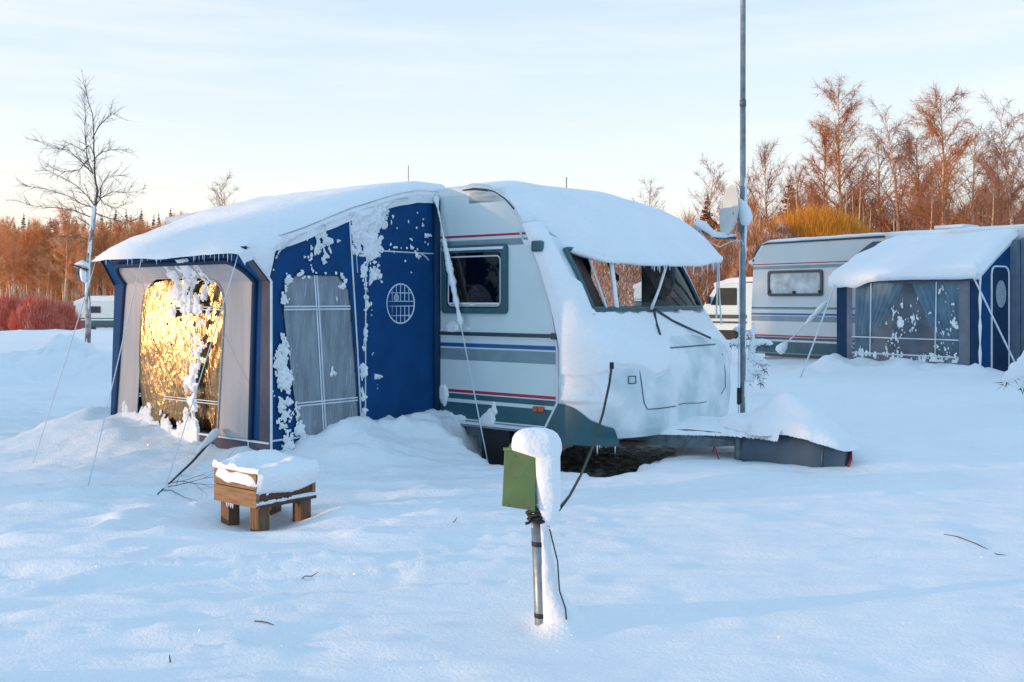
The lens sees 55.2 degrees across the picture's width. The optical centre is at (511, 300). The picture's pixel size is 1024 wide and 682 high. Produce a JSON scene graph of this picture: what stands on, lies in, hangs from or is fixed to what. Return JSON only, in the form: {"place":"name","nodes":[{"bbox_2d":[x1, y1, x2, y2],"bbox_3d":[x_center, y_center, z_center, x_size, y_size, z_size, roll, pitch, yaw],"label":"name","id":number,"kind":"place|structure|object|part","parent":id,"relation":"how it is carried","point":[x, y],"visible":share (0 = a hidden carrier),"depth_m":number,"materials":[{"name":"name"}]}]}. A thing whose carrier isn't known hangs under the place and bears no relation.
{"place":"outdoors","nodes":[
{"label":"outdoors","id":0,"kind":"place"},
{"bbox_2d":[0,326,1023,681],"bbox_3d":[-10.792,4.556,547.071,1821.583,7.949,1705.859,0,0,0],"label":"snow ground","id":1,"kind":"structure","parent":0,"point":[692,564],"depth_m":4.91,"materials":[{"name":"white snow"}]},
{"bbox_2d":[0,223,10,282],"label":"birch tree","id":2,"kind":"object","parent":1,"relation":"on","point":[3,270],"visible":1,"depth_m":84.15,"materials":[{"name":"brown plant"}]},
{"bbox_2d":[0,243,10,290],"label":"birch tree","id":3,"kind":"object","parent":1,"relation":"on","point":[5,280],"visible":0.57,"depth_m":86.10,"materials":[{"name":"brown plant"}]},
{"bbox_2d":[0,237,18,296],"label":"birch tree","id":4,"kind":"object","parent":1,"relation":"on","point":[3,282],"visible":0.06,"depth_m":89.36,"materials":[{"name":"brown plant"}]},
{"bbox_2d":[0,220,24,296],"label":"birch tree","id":5,"kind":"object","parent":1,"relation":"on","point":[9,284],"visible":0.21,"depth_m":87.85,"materials":[{"name":"brown plant"}]},
{"bbox_2d":[4,226,20,298],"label":"birch tree","id":6,"kind":"object","parent":1,"relation":"on","point":[7,287],"visible":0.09,"depth_m":93.23,"materials":[{"name":"brown plant"}]},
{"bbox_2d":[0,291,27,330],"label":"red bush","id":7,"kind":"object","parent":1,"relation":"on","point":[5,307],"visible":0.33,"depth_m":57.42,"materials":[{"name":"red plant"}]},
{"bbox_2d":[0,215,29,296],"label":"birch tree","id":8,"kind":"object","parent":1,"relation":"on","point":[12,265],"visible":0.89,"depth_m":85.39,"materials":[{"name":"brown plant"}]},
{"bbox_2d":[6,223,34,295],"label":"birch tree","id":9,"kind":"object","parent":1,"relation":"on","point":[23,253],"visible":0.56,"depth_m":87.42,"materials":[{"name":"brown plant"}]},
{"bbox_2d":[7,226,33,297],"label":"birch tree","id":10,"kind":"object","parent":1,"relation":"on","point":[29,242],"visible":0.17,"depth_m":91.66,"materials":[{"name":"brown plant"}]},
{"bbox_2d":[12,247,34,298],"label":"birch tree","id":11,"kind":"object","parent":1,"relation":"on","point":[24,283],"visible":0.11,"depth_m":93.39,"materials":[{"name":"brown plant"}]},
{"bbox_2d":[17,213,33,297],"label":"spruce tree","id":12,"kind":"object","parent":1,"relation":"on","point":[22,222],"visible":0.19,"depth_m":104.33,"materials":[{"name":"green plant"}]},
{"bbox_2d":[23,243,46,298],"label":"birch tree","id":13,"kind":"object","parent":1,"relation":"on","point":[35,285],"visible":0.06,"depth_m":88.51,"materials":[{"name":"brown plant"}]},
{"bbox_2d":[6,292,68,329],"bbox_3d":[-27.669,0.721,57.028,3.453,2.654,3.471,0,0,0],"label":"red bush","id":14,"kind":"object","parent":1,"relation":"on","point":[36,313],"visible":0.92,"depth_m":56.35,"materials":[{"name":"red plant"}]},
{"bbox_2d":[22,228,54,296],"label":"birch tree","id":15,"kind":"object","parent":1,"relation":"on","point":[30,279],"visible":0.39,"depth_m":86.53,"materials":[{"name":"brown plant"}]},
{"bbox_2d":[25,218,53,282],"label":"birch tree","id":16,"kind":"object","parent":1,"relation":"on","point":[34,222],"visible":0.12,"depth_m":87.82,"materials":[{"name":"brown plant"}]},
{"bbox_2d":[19,223,61,297],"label":"birch tree","id":17,"kind":"object","parent":1,"relation":"on","point":[36,255],"visible":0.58,"depth_m":86.05,"materials":[{"name":"brown plant"}]},
{"bbox_2d":[27,237,53,289],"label":"birch tree","id":18,"kind":"object","parent":1,"relation":"on","point":[34,270],"visible":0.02,"depth_m":89.85,"materials":[{"name":"brown plant"}]},
{"bbox_2d":[27,225,62,299],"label":"birch tree","id":19,"kind":"object","parent":1,"relation":"on","point":[42,240],"visible":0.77,"depth_m":85.39,"materials":[{"name":"brown plant"}]},
{"bbox_2d":[34,237,67,298],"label":"birch tree","id":20,"kind":"object","parent":1,"relation":"on","point":[47,271],"visible":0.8,"depth_m":85.24,"materials":[{"name":"brown plant"}]},
{"bbox_2d":[45,230,64,302],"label":"birch tree","id":21,"kind":"object","parent":1,"relation":"on","point":[52,278],"visible":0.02,"depth_m":91.13,"materials":[{"name":"brown plant"}]},
{"bbox_2d":[49,283,61,303],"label":"birch tree","id":22,"kind":"object","parent":1,"relation":"on","point":[55,295],"visible":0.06,"depth_m":97.69,"materials":[{"name":"brown plant"}]},
{"bbox_2d":[1,278,111,327],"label":"frosted undergrowth","id":23,"kind":"object","parent":1,"relation":"on","point":[70,301],"visible":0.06,"depth_m":81.63,"materials":[{"name":"brown plant"}]},
{"bbox_2d":[45,214,74,299],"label":"birch tree","id":24,"kind":"object","parent":1,"relation":"on","point":[51,233],"visible":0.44,"depth_m":86.36,"materials":[{"name":"brown plant"}]},
{"bbox_2d":[43,297,84,329],"bbox_3d":[-27.186,0.868,58.962,2.840,2.443,3.591,0,0,0],"label":"red bush","id":25,"kind":"object","parent":1,"relation":"on","point":[70,315],"visible":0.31,"depth_m":58.74,"materials":[{"name":"red plant"}]},
{"bbox_2d":[45,204,85,309],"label":"birch tree","id":26,"kind":"object","parent":1,"relation":"on","point":[68,262],"visible":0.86,"depth_m":84.41,"materials":[{"name":"brown plant"}]},
{"bbox_2d":[57,244,78,308],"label":"birch tree","id":27,"kind":"object","parent":1,"relation":"on","point":[71,286],"visible":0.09,"depth_m":90.10,"materials":[{"name":"brown plant"}]},
{"bbox_2d":[60,220,84,303],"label":"birch tree","id":28,"kind":"object","parent":1,"relation":"on","point":[77,228],"visible":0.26,"depth_m":88.06,"materials":[{"name":"brown plant"}]},
{"bbox_2d":[5,69,148,342],"bbox_3d":[-12.358,-2.763,28.043,4.122,8.270,2.556,0,0,0],"label":"birch tree","id":29,"kind":"object","parent":1,"relation":"on","point":[87,297],"visible":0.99,"depth_m":27.96,"materials":[{"name":"grey plant"}]},
{"bbox_2d":[72,260,89,282],"bbox_3d":[-12.257,-0.815,27.885,0.476,0.649,0.370,0,0,0],"label":"birdhouse","id":30,"kind":"object","parent":29,"relation":"attached to","point":[82,267],"visible":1,"depth_m":27.78,"materials":[{"name":"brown wood"}]},
{"bbox_2d":[65,240,91,299],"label":"birch tree","id":31,"kind":"object","parent":1,"relation":"on","point":[80,281],"visible":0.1,"depth_m":90.55,"materials":[{"name":"brown plant"}]},
{"bbox_2d":[65,231,95,327],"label":"birch tree","id":32,"kind":"object","parent":1,"relation":"on","point":[80,247],"visible":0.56,"depth_m":83.95,"materials":[{"name":"brown plant"}]},
{"bbox_2d":[2,214,166,308],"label":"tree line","id":33,"kind":"object","parent":1,"relation":"on","point":[84,231],"visible":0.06,"depth_m":98.91,"materials":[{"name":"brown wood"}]},
{"bbox_2d":[84,230,101,295],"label":"birch tree","id":34,"kind":"object","parent":1,"relation":"on","point":[91,287],"visible":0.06,"depth_m":91.64,"materials":[{"name":"brown plant"}]},
{"bbox_2d":[73,296,113,328],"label":"caravan","id":35,"kind":"object","parent":1,"relation":"on","point":[102,311],"visible":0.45,"depth_m":65.85,"materials":[{"name":"white paint"}]},
{"bbox_2d":[91,306,100,312],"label":"window","id":36,"kind":"structure","parent":35,"relation":"in","point":[94,309],"depth_m":65.86,"materials":[{"name":"black glass"}]},
{"bbox_2d":[85,229,111,295],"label":"birch tree","id":37,"kind":"object","parent":1,"relation":"on","point":[99,275],"visible":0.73,"depth_m":87.95,"materials":[{"name":"brown plant"}]},
{"bbox_2d":[84,219,114,295],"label":"birch tree","id":38,"kind":"object","parent":1,"relation":"on","point":[97,270],"visible":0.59,"depth_m":87.94,"materials":[{"name":"brown plant"}]},
{"bbox_2d":[94,229,109,295],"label":"birch tree","id":39,"kind":"object","parent":1,"relation":"on","point":[106,287],"visible":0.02,"depth_m":96.02,"materials":[{"name":"brown plant"}]},
{"bbox_2d":[105,246,112,295],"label":"birch tree","id":40,"kind":"object","parent":1,"relation":"on","point":[108,286],"visible":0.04,"depth_m":95.96,"materials":[{"name":"brown plant"}]},
{"bbox_2d":[104,274,114,288],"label":"birch tree","id":41,"kind":"object","parent":1,"relation":"on","point":[110,283],"visible":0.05,"depth_m":87.29,"materials":[{"name":"brown plant"}]},
{"bbox_2d":[101,232,121,285],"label":"birch tree","id":42,"kind":"object","parent":1,"relation":"on","point":[106,276],"visible":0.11,"depth_m":88.71,"materials":[{"name":"brown plant"}]},
{"bbox_2d":[106,218,127,295],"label":"birch tree","id":43,"kind":"object","parent":1,"relation":"on","point":[115,235],"visible":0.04,"depth_m":94.36,"materials":[{"name":"brown plant"}]},
{"bbox_2d":[102,218,133,281],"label":"birch tree","id":44,"kind":"object","parent":1,"relation":"on","point":[125,235],"visible":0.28,"depth_m":84.80,"materials":[{"name":"brown plant"}]},
{"bbox_2d":[122,213,142,237],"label":"birch tree","id":45,"kind":"object","parent":1,"relation":"on","point":[130,223],"visible":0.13,"depth_m":90.69,"materials":[{"name":"brown plant"}]},
{"bbox_2d":[129,217,149,236],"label":"birch tree","id":46,"kind":"object","parent":1,"relation":"on","point":[140,231],"visible":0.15,"depth_m":89.42,"materials":[{"name":"brown plant"}]},
{"bbox_2d":[157,428,228,500],"bbox_3d":[-2.007,1.092,6.760,0.616,0.364,1.487,0,0,0],"label":"fallen branch","id":47,"kind":"object","parent":1,"relation":"on","point":[213,434],"visible":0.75,"depth_m":7.08,"materials":[{"name":"brown plant"}]},
{"bbox_2d":[205,170,239,209],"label":"birch tree","id":48,"kind":"object","parent":1,"relation":"on","point":[221,197],"visible":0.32,"depth_m":95.36,"materials":[{"name":"brown plant"}]},
{"bbox_2d":[32,181,488,491],"bbox_3d":[-2.138,0.245,7.938,2.902,2.569,3.090,0,0,38],"label":"awning tent","id":49,"kind":"object","parent":1,"relation":"on","point":[283,322],"visible":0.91,"depth_m":7.79,"materials":[{"name":"blue fabric"}]},
{"bbox_2d":[136,277,224,430],"bbox_3d":[-2.669,0.428,7.897,1.262,1.226,0.140,0,0,38],"label":"front window","id":50,"kind":"structure","parent":49,"relation":"in","point":[162,371],"depth_m":7.93,"materials":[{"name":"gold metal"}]},
{"bbox_2d":[282,274,359,438],"bbox_3d":[-1.464,0.628,7.625,0.116,1.724,0.879,0,0,38],"label":"side window","id":51,"kind":"structure","parent":49,"relation":"in","point":[319,332],"depth_m":7.56,"materials":[{"name":"grey plastic"}]},
{"bbox_2d":[365,250,433,419],"bbox_3d":[-0.931,0.435,8.241,0.024,1.691,0.850,0,0,37],"label":"door","id":52,"kind":"structure","parent":49,"relation":"in","point":[400,325],"depth_m":8.22,"materials":[{"name":"blue fabric"}]},
{"bbox_2d":[212,449,318,530],"bbox_3d":[-1.445,1.195,5.784,0.474,0.570,0.475,0,0,39],"label":"planter box","id":53,"kind":"object","parent":1,"relation":"on","point":[263,484],"visible":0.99,"depth_m":5.67,"materials":[{"name":"brown wood"}]},
{"bbox_2d":[165,165,780,465],"bbox_3d":[-0.517,0.090,9.864,6.920,2.980,2.289,0,0,38],"label":"caravan","id":54,"kind":"object","parent":1,"relation":"on","point":[549,335],"visible":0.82,"depth_m":8.11,"materials":[{"name":"white metal"}]},
{"bbox_2d":[441,244,507,313],"bbox_3d":[-0.305,-0.176,8.337,0.724,0.582,0.113,0,0,38],"label":"window","id":55,"kind":"structure","parent":54,"relation":"in","point":[459,258],"depth_m":8.35,"materials":[{"name":"black glass"}]},
{"bbox_2d":[563,247,702,310],"bbox_3d":[1.124,-0.173,8.578,0.406,0.524,1.878,0,0,38],"label":"front window","id":56,"kind":"structure","parent":54,"relation":"in","point":[666,290],"depth_m":8.15,"materials":[{"name":"black glass"}]},
{"bbox_2d":[717,392,857,467],"bbox_3d":[2.175,1.062,7.803,1.120,0.647,0.614,0,0,38],"label":"hitch cover","id":57,"kind":"object","parent":54,"relation":"on","point":[810,436],"visible":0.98,"depth_m":7.58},
{"bbox_2d":[502,427,584,625],"bbox_3d":[0.135,0.991,3.857,0.348,0.979,0.181,0,0,0],"label":"meter post","id":58,"kind":"object","parent":1,"relation":"on","point":[531,478],"visible":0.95,"depth_m":3.80,"materials":[{"name":"metal"}]},
{"bbox_2d":[559,362,613,510],"bbox_3d":[0.451,0.715,5.651,0.063,0.488,3.624,0,0,9],"label":"power cable","id":59,"kind":"object","parent":58,"relation":"attached to","point":[592,446],"visible":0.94,"depth_m":6.20,"materials":[{"name":"black rubber"}]},
{"bbox_2d":[633,282,640,305],"bbox_3d":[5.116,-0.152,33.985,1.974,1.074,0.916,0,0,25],"label":"caravan","id":60,"kind":"object","parent":1,"relation":"on","point":[637,294],"visible":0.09,"depth_m":33.87,"materials":[{"name":"teal paint"}]},
{"bbox_2d":[632,175,667,269],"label":"birch tree","id":61,"kind":"object","parent":1,"relation":"on","point":[656,191],"visible":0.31,"depth_m":75.97,"materials":[{"name":"brown plant"}]},
{"bbox_2d":[591,208,762,330],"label":"frosted undergrowth","id":62,"kind":"object","parent":1,"relation":"on","point":[634,278],"visible":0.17,"depth_m":37.58,"materials":[{"name":"brown plant"}]},
{"bbox_2d":[690,193,721,294],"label":"spruce tree","id":63,"kind":"object","parent":1,"relation":"on","point":[707,216],"visible":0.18,"depth_m":54.93,"materials":[{"name":"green plant"}]},
{"bbox_2d":[684,150,732,221],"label":"birch tree","id":64,"kind":"object","parent":1,"relation":"on","point":[714,191],"visible":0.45,"depth_m":61.47,"materials":[{"name":"brown plant"}]},
{"bbox_2d":[692,174,726,242],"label":"birch tree","id":65,"kind":"object","parent":1,"relation":"on","point":[723,190],"visible":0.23,"depth_m":59.17,"materials":[{"name":"brown plant"}]},
{"bbox_2d":[703,277,752,339],"bbox_3d":[6.610,0.221,26.022,2.700,1.669,1.990,0,0,30],"label":"camper van","id":66,"kind":"object","parent":1,"relation":"on","point":[729,293],"visible":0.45,"depth_m":25.62,"materials":[{"name":"white metal"}]},
{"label":"windows","id":67,"kind":"part","parent":66,"relation":"part of","materials":[{"name":"grey glass"}]},
{"bbox_2d":[712,174,764,260],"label":"birch tree","id":68,"kind":"object","parent":1,"relation":"on","point":[752,191],"visible":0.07,"depth_m":55.77,"materials":[{"name":"brown plant"}]},
{"bbox_2d":[737,0,746,412],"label":"mast","id":69,"kind":"object","parent":1,"relation":"on","point":[741,397],"visible":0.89,"depth_m":9.78,"materials":[{"name":"metal"}]},
{"bbox_2d":[693,185,752,246],"bbox_3d":[2.099,-0.836,9.706,0.405,0.627,0.551,0,0,42],"label":"satellite dish","id":70,"kind":"object","parent":69,"relation":"attached to","point":[734,208],"visible":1,"depth_m":9.74,"materials":[{"name":"metal"}]},
{"bbox_2d":[729,322,774,389],"bbox_3d":[3.163,0.749,13.004,0.692,0.921,0.264,0,0,0],"label":"snowy shrub","id":71,"kind":"object","parent":1,"relation":"on","point":[752,358],"visible":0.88,"depth_m":12.97,"materials":[{"name":"white snow"}]},
{"bbox_2d":[748,168,768,225],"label":"sapling","id":72,"kind":"object","parent":1,"relation":"on","point":[758,203],"visible":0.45,"depth_m":49.19,"materials":[{"name":"plant"}]},
{"bbox_2d":[718,135,802,244],"bbox_3d":[13.341,-3.668,51.738,5.606,10.566,5.514,0,0,0],"label":"birch tree","id":73,"kind":"object","parent":1,"relation":"on","point":[764,159],"visible":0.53,"depth_m":51.96,"materials":[{"name":"brown plant"}]},
{"bbox_2d":[729,217,805,282],"bbox_3d":[9.417,-1.396,35.015,3.740,3.317,2.961,0,0,0],"label":"frosted bush","id":74,"kind":"object","parent":1,"relation":"on","point":[753,244],"visible":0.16,"depth_m":34.80,"materials":[{"name":"brown plant"}]},
{"bbox_2d":[779,175,797,217],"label":"spruce tree","id":75,"kind":"object","parent":1,"relation":"on","point":[788,199],"visible":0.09,"depth_m":54.00,"materials":[{"name":"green plant"}]},
{"bbox_2d":[724,202,876,282],"bbox_3d":[11.143,-1.242,36.002,7.015,5.102,4.695,0,0,0],"label":"willow bush","id":76,"kind":"object","parent":1,"relation":"on","point":[841,227],"visible":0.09,"depth_m":35.45,"materials":[{"name":"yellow plant"}]},
{"bbox_2d":[772,160,831,227],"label":"birch tree","id":77,"kind":"object","parent":1,"relation":"on","point":[798,201],"visible":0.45,"depth_m":46.99,"materials":[{"name":"brown plant"}]},
{"bbox_2d":[775,299,829,353],"bbox_3d":[5.028,0.465,16.936,0.924,0.958,0.180,0,0,10],"label":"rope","id":78,"kind":"object","parent":1,"relation":"on","point":[781,348],"visible":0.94,"depth_m":16.92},
{"bbox_2d":[784,118,869,224],"bbox_3d":[16.194,-4.127,50.788,5.371,11.442,4.500,0,0,-11],"label":"birch tree","id":79,"kind":"object","parent":1,"relation":"on","point":[824,142],"visible":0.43,"depth_m":50.77,"materials":[{"name":"brown plant"}]},
{"bbox_2d":[834,183,846,216],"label":"sapling","id":80,"kind":"object","parent":1,"relation":"on","point":[845,199],"visible":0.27,"depth_m":47.72,"materials":[{"name":"plant"}]},
{"bbox_2d":[799,73,894,231],"bbox_3d":[16.881,-5.095,50.223,6.261,13.339,5.247,0,0,33],"label":"birch tree","id":81,"kind":"object","parent":1,"relation":"on","point":[835,135],"visible":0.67,"depth_m":49.85,"materials":[{"name":"brown plant"}]},
{"bbox_2d":[675,177,1023,300],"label":"undergrowth","id":82,"kind":"object","parent":1,"relation":"on","point":[769,218],"visible":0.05,"depth_m":50.88,"materials":[{"name":"brown plant"}]},
{"bbox_2d":[844,174,867,228],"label":"sapling","id":83,"kind":"object","parent":1,"relation":"on","point":[855,205],"visible":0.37,"depth_m":45.15,"materials":[{"name":"plant"}]},
{"bbox_2d":[852,183,864,221],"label":"sapling","id":84,"kind":"object","parent":1,"relation":"on","point":[853,203],"visible":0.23,"depth_m":48.61,"materials":[{"name":"brown plant"}]},
{"bbox_2d":[826,153,891,230],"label":"birch tree","id":85,"kind":"object","parent":1,"relation":"on","point":[857,183],"visible":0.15,"depth_m":52.96,"materials":[{"name":"brown plant"}]},
{"bbox_2d":[860,200,870,229],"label":"sapling","id":86,"kind":"object","parent":1,"relation":"on","point":[868,218],"visible":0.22,"depth_m":46.67,"materials":[{"name":"plant"}]},
{"bbox_2d":[863,192,877,229],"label":"sapling","id":87,"kind":"object","parent":1,"relation":"on","point":[865,211],"visible":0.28,"depth_m":48.00,"materials":[{"name":"brown plant"}]},
{"bbox_2d":[748,224,1023,358],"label":"caravan","id":88,"kind":"object","parent":1,"relation":"on","point":[791,290],"visible":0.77,"depth_m":17.55,"materials":[{"name":"white paint"}]},
{"bbox_2d":[767,269,822,295],"bbox_3d":[5.099,-0.305,17.687,0.042,0.470,1.195,0,0,-37],"label":"window","id":89,"kind":"structure","parent":88,"relation":"in","point":[785,282],"depth_m":17.67,"materials":[{"name":"white glass"}]},
{"bbox_2d":[840,123,952,232],"bbox_3d":[18.605,-3.887,50.023,7.985,10.919,6.495,0,0,18],"label":"birch tree","id":90,"kind":"object","parent":1,"relation":"on","point":[879,179],"visible":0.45,"depth_m":50.08,"materials":[{"name":"brown plant"}]},
{"bbox_2d":[838,96,963,232],"bbox_3d":[18.927,-4.380,47.734,7.036,11.829,8.651,0,0,34],"label":"birch tree","id":91,"kind":"object","parent":1,"relation":"on","point":[895,214],"visible":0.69,"depth_m":48.12,"materials":[{"name":"brown plant"}]},
{"bbox_2d":[800,228,1023,377],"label":"awning tent","id":92,"kind":"object","parent":1,"relation":"on","point":[951,298],"visible":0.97,"depth_m":14.56,"materials":[{"name":"blue fabric"}]},
{"bbox_2d":[852,282,958,357],"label":"front window","id":93,"kind":"structure","parent":92,"relation":"in","point":[873,301],"depth_m":14.73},
{"bbox_2d":[991,265,1009,371],"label":"door","id":94,"kind":"structure","parent":92,"relation":"in","point":[1000,275],"depth_m":14.25,"materials":[{"name":"blue fabric"}]},
{"bbox_2d":[871,125,963,230],"bbox_3d":[20.936,-3.814,49.715,5.825,10.778,6.686,0,0,-7],"label":"birch tree","id":95,"kind":"object","parent":1,"relation":"on","point":[911,157],"visible":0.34,"depth_m":49.67,"materials":[{"name":"brown plant"}]},
{"bbox_2d":[897,165,967,230],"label":"birch tree","id":96,"kind":"object","parent":1,"relation":"on","point":[927,202],"visible":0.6,"depth_m":43.73,"materials":[{"name":"brown plant"}]},
{"bbox_2d":[866,76,1013,231],"bbox_3d":[20.431,-4.454,45.690,6.433,11.903,7.384,0,0,-28],"label":"birch tree","id":97,"kind":"object","parent":1,"relation":"on","point":[935,127],"visible":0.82,"depth_m":45.53,"materials":[{"name":"brown plant"}]},
{"bbox_2d":[900,118,1022,230],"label":"birch tree","id":98,"kind":"object","parent":1,"relation":"on","point":[974,161],"visible":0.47,"depth_m":47.13,"materials":[{"name":"brown plant"}]},
{"bbox_2d":[944,534,1001,554],"bbox_3d":[2.396,1.270,5.096,0.050,0.024,0.396,0,0,-19],"label":"twig","id":99,"kind":"object","parent":1,"relation":"on","point":[972,542],"visible":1,"depth_m":5.13,"materials":[{"name":"brown wood"}]},
{"bbox_2d":[935,89,1023,225],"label":"birch tree","id":100,"kind":"object","parent":1,"relation":"on","point":[1001,147],"visible":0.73,"depth_m":45.18,"materials":[{"name":"brown plant"}]},
{"bbox_2d":[948,139,1023,225],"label":"birch tree","id":101,"kind":"object","parent":1,"relation":"on","point":[1002,200],"visible":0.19,"depth_m":47.62,"materials":[{"name":"brown plant"}]},
{"bbox_2d":[954,159,1023,226],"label":"birch tree","id":102,"kind":"object","parent":1,"relation":"on","point":[993,181],"visible":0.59,"depth_m":41.73,"materials":[{"name":"brown plant"}]},
{"bbox_2d":[973,125,1023,225],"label":"birch tree","id":103,"kind":"object","parent":1,"relation":"on","point":[1017,180],"visible":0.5,"depth_m":44.17,"materials":[{"name":"brown plant"}]},
{"bbox_2d":[996,351,1023,394],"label":"snowy shrub","id":104,"kind":"object","parent":1,"relation":"on","point":[1014,372],"visible":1,"depth_m":10.55,"materials":[{"name":"white snow"}]},
{"bbox_2d":[0,0,1023,305],"label":"sky","id":105,"kind":"structure","parent":0,"point":[283,96],"materials":[{"name":"blue"}]},
{"bbox_2d":[560,438,678,476],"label":"bare ground","id":106,"kind":"structure","parent":0,"point":[607,461],"depth_m":8.97,"materials":[{"name":"soil"}]}
]}

